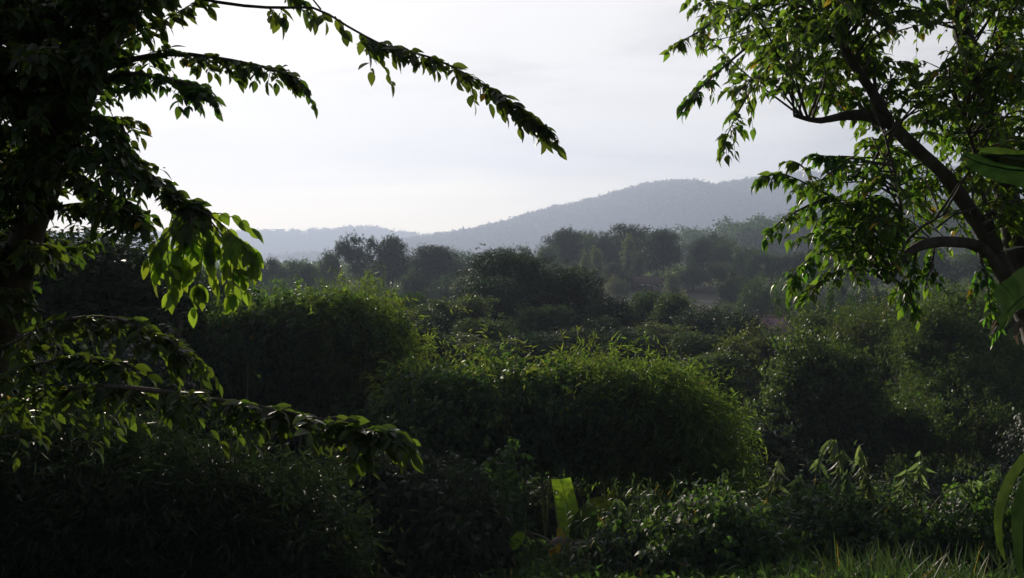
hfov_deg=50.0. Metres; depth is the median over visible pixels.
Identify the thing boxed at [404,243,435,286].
valley tree
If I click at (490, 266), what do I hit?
valley tree
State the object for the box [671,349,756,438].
shrub
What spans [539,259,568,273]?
valley tree
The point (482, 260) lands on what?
valley tree
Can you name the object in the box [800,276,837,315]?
sparse tree
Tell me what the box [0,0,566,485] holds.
broadleaf tree
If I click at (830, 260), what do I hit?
valley tree
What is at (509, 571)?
grass
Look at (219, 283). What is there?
valley tree
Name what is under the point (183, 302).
bush
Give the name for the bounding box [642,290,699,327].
valley tree
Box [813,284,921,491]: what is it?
bush
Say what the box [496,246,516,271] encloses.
valley tree
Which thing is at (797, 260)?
valley tree
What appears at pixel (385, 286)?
valley tree
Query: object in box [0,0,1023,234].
sky
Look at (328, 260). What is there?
valley tree
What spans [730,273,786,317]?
bamboo clump
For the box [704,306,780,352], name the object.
valley tree
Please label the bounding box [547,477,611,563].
banana plant
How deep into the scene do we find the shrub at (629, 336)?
45.35 m
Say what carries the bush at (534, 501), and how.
on the ground at (701, 294)
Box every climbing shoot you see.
[609,499,628,521]
[758,458,790,517]
[785,474,806,510]
[809,439,840,512]
[825,449,853,513]
[839,471,860,508]
[853,445,870,508]
[855,476,883,506]
[888,469,915,512]
[904,472,930,514]
[907,451,935,516]
[925,479,982,518]
[951,475,1005,528]
[980,464,1000,516]
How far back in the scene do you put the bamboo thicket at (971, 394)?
32.47 m
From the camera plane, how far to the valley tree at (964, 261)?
169.21 m
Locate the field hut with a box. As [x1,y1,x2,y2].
[626,276,662,291]
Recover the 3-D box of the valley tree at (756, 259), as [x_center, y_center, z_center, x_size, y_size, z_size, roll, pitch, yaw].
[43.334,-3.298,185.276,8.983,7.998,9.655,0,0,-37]
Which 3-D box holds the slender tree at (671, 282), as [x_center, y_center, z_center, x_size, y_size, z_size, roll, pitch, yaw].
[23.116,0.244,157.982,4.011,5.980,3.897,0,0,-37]
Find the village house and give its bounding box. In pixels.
[756,316,795,337]
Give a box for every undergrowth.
[133,221,997,487]
[286,476,1017,577]
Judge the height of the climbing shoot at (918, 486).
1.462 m
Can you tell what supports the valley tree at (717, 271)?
on the ground at (701, 294)
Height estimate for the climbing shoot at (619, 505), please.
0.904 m
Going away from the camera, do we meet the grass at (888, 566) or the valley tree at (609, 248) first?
the grass at (888, 566)
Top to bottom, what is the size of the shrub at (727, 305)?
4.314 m
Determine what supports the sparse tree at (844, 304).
on the ground at (701, 294)
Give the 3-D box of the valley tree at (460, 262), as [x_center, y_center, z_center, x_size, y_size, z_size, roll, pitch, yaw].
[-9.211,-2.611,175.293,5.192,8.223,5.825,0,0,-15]
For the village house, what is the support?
on the ground at (701, 294)
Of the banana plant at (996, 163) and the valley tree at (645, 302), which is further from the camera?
the valley tree at (645, 302)
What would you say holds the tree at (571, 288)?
on the ground at (701, 294)
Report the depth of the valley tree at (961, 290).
90.01 m
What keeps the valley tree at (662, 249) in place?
on the ground at (701, 294)
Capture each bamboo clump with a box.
[402,304,461,339]
[450,315,521,367]
[505,301,581,359]
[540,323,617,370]
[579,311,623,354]
[663,328,727,366]
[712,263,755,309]
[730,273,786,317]
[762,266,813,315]
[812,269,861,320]
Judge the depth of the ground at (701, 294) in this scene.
185.70 m
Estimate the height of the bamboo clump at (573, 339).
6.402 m
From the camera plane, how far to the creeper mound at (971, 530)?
13.84 m
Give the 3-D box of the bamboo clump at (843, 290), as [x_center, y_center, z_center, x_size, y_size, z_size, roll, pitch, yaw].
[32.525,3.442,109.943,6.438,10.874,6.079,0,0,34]
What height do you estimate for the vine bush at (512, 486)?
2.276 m
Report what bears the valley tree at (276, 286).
on the ground at (701, 294)
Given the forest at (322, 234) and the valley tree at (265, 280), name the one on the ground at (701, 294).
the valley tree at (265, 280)
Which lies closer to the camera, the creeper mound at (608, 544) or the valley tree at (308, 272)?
the creeper mound at (608, 544)
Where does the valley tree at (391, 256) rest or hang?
on the ground at (701, 294)
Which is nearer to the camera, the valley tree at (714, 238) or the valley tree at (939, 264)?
the valley tree at (939, 264)
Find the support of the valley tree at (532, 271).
on the ground at (701, 294)
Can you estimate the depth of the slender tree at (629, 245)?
189.52 m
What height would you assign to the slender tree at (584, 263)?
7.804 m
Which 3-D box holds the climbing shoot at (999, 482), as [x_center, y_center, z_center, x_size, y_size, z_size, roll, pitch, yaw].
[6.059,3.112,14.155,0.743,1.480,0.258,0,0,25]
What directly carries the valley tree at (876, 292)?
on the ground at (701, 294)
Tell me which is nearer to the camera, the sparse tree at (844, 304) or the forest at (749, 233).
the sparse tree at (844, 304)
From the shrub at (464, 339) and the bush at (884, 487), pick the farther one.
the shrub at (464, 339)
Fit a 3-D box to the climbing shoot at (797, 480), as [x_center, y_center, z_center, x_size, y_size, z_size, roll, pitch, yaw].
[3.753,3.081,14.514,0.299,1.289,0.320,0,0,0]
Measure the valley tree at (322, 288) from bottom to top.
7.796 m
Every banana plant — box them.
[508,532,524,567]
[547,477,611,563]
[961,147,1023,577]
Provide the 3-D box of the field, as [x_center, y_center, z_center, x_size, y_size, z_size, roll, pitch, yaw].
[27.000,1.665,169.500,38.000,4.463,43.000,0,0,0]
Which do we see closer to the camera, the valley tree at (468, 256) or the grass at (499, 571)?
the grass at (499, 571)
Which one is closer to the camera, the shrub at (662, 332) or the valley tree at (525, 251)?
the shrub at (662, 332)
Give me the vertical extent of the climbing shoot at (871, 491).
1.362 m
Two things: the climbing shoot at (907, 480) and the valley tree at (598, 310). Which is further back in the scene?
the valley tree at (598, 310)
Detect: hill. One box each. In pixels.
[130,232,404,259]
[413,174,1022,254]
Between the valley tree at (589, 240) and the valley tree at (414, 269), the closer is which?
the valley tree at (414, 269)
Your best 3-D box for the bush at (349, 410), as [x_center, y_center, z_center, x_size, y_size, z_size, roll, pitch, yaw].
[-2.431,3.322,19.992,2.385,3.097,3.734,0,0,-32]
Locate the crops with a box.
[678,285,785,312]
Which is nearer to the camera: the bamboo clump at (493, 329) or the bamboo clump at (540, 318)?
the bamboo clump at (493, 329)
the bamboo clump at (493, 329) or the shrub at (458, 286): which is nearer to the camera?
the bamboo clump at (493, 329)
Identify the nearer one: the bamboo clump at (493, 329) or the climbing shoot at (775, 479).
the climbing shoot at (775, 479)
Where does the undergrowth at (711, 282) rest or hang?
on the ground at (701, 294)
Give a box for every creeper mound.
[552,469,697,577]
[628,464,830,577]
[743,440,984,572]
[917,465,1023,574]
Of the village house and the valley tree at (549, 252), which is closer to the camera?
the village house
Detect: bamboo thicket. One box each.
[0,352,420,577]
[160,264,471,483]
[358,324,787,541]
[859,273,1023,481]
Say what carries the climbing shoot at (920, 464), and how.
on the ground at (701, 294)
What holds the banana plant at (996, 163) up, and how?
on the ground at (701, 294)
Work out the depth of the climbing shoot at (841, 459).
14.39 m
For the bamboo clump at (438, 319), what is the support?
on the ground at (701, 294)
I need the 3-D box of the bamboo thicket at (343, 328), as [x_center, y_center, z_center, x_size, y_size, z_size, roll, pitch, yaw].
[-4.101,2.404,21.936,6.666,5.863,4.249,0,0,0]
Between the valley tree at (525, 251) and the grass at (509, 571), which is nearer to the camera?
the grass at (509, 571)
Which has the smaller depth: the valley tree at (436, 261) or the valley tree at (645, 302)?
the valley tree at (645, 302)
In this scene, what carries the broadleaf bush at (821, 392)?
on the ground at (701, 294)
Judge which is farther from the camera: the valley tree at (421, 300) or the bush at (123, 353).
the valley tree at (421, 300)
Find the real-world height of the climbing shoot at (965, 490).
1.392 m
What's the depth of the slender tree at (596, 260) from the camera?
177.59 m
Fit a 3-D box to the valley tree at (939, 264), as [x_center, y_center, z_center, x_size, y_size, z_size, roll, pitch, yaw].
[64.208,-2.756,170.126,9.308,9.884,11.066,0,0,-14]
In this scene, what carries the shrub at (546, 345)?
on the ground at (701, 294)
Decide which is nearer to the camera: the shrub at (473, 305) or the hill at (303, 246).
the shrub at (473, 305)
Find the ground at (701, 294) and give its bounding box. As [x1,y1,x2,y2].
[267,224,1000,576]
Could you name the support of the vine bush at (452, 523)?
on the ground at (701, 294)
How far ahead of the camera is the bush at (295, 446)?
22.52 m
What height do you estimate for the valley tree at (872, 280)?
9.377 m
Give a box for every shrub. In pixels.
[409,293,502,336]
[425,330,495,466]
[449,275,471,304]
[484,327,583,483]
[590,323,668,368]
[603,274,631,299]
[620,320,707,366]
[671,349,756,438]
[716,300,735,315]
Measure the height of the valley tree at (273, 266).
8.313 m
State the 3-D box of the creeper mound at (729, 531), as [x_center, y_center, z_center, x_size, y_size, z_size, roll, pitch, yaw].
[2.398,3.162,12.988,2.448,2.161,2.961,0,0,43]
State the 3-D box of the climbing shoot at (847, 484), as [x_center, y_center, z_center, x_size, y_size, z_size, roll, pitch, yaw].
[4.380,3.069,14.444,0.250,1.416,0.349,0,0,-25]
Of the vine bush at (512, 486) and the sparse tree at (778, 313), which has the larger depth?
the sparse tree at (778, 313)
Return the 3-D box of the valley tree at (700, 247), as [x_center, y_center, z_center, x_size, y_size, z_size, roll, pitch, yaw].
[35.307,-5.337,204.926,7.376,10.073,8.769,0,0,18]
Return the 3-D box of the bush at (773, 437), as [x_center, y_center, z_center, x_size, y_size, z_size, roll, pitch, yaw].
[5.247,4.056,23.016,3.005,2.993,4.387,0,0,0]
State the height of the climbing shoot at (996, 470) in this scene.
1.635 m
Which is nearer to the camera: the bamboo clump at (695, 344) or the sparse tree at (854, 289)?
the bamboo clump at (695, 344)
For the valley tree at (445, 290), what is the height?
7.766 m
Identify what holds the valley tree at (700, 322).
on the ground at (701, 294)
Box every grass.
[415,551,539,577]
[492,552,557,577]
[748,534,1017,577]
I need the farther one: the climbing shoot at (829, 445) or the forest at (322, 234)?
the forest at (322, 234)
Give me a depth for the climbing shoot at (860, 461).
14.38 m
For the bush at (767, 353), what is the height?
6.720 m
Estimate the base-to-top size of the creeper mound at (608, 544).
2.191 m
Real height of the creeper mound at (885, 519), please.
2.249 m
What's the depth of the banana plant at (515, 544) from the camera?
13.54 m
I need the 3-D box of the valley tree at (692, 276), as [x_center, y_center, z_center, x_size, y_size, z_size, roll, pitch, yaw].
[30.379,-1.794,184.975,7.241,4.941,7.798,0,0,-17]
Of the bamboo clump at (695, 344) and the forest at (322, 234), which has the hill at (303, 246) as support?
the forest at (322, 234)
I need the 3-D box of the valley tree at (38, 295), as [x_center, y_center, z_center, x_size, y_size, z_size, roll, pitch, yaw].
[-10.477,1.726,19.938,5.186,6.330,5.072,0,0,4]
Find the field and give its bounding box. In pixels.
[597,286,771,311]
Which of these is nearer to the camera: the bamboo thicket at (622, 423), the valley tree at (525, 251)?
the bamboo thicket at (622, 423)
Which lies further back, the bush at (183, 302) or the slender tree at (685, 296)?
the slender tree at (685, 296)
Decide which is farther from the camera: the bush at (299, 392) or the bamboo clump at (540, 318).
the bamboo clump at (540, 318)
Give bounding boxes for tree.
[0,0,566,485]
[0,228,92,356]
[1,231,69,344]
[21,219,243,464]
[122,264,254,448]
[194,267,266,358]
[246,263,270,293]
[256,254,289,290]
[260,274,305,297]
[276,258,308,288]
[293,262,323,295]
[310,275,340,295]
[315,247,349,288]
[321,230,377,286]
[348,273,401,311]
[365,230,414,287]
[383,289,431,321]
[397,271,431,307]
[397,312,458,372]
[401,243,472,297]
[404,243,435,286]
[427,271,456,306]
[440,270,538,346]
[447,250,468,283]
[454,243,539,314]
[457,249,477,278]
[474,247,498,275]
[490,248,557,316]
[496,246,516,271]
[510,244,541,268]
[524,259,609,336]
[535,241,565,269]
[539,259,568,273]
[541,224,591,269]
[573,230,605,270]
[575,291,647,336]
[578,248,590,285]
[588,244,607,287]
[589,222,650,267]
[619,232,640,287]
[619,288,668,330]
[635,235,650,272]
[636,225,691,287]
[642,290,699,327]
[659,0,1023,347]
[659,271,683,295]
[669,302,731,337]
[673,265,712,290]
[679,289,691,307]
[683,236,714,278]
[699,237,742,282]
[700,228,727,261]
[704,260,734,287]
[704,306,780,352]
[724,243,763,279]
[736,248,793,289]
[769,248,821,280]
[771,280,807,341]
[791,291,812,325]
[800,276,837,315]
[810,254,857,289]
[825,281,854,319]
[845,277,872,320]
[851,248,908,290]
[854,286,902,354]
[903,247,965,299]
[909,277,970,314]
[942,248,996,295]
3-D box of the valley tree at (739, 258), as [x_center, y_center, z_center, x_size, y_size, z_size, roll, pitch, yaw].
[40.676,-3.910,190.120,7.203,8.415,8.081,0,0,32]
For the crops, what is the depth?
157.37 m
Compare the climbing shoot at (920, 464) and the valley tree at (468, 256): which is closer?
the climbing shoot at (920, 464)
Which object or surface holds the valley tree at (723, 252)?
on the ground at (701, 294)
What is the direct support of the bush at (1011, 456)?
on the ground at (701, 294)
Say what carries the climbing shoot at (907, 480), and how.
on the ground at (701, 294)
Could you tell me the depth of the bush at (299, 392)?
21.36 m
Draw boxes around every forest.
[50,224,429,256]
[202,165,1023,263]
[569,192,991,262]
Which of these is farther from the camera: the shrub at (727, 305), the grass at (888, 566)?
the shrub at (727, 305)
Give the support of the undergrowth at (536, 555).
on the ground at (701, 294)
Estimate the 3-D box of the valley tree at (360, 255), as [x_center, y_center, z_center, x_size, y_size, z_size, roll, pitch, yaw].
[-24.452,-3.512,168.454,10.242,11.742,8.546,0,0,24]
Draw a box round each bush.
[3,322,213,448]
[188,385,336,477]
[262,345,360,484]
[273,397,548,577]
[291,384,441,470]
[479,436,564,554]
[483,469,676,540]
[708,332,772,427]
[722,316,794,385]
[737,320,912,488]
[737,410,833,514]
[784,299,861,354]
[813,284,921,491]
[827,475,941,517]
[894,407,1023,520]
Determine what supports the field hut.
on the ground at (701, 294)
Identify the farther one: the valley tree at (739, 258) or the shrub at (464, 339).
the valley tree at (739, 258)
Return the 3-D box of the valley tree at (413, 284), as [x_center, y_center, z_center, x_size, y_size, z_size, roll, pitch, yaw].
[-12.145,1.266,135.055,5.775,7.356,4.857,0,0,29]
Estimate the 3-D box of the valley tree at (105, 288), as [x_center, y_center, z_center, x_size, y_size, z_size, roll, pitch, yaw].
[-7.294,1.900,20.065,4.640,6.450,4.538,0,0,-3]
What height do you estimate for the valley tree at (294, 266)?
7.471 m
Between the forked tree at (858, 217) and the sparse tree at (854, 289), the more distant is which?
the sparse tree at (854, 289)
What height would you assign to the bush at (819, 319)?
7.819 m
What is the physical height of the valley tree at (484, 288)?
9.960 m
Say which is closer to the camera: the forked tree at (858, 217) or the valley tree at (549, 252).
the forked tree at (858, 217)
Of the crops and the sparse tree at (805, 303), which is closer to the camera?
the sparse tree at (805, 303)

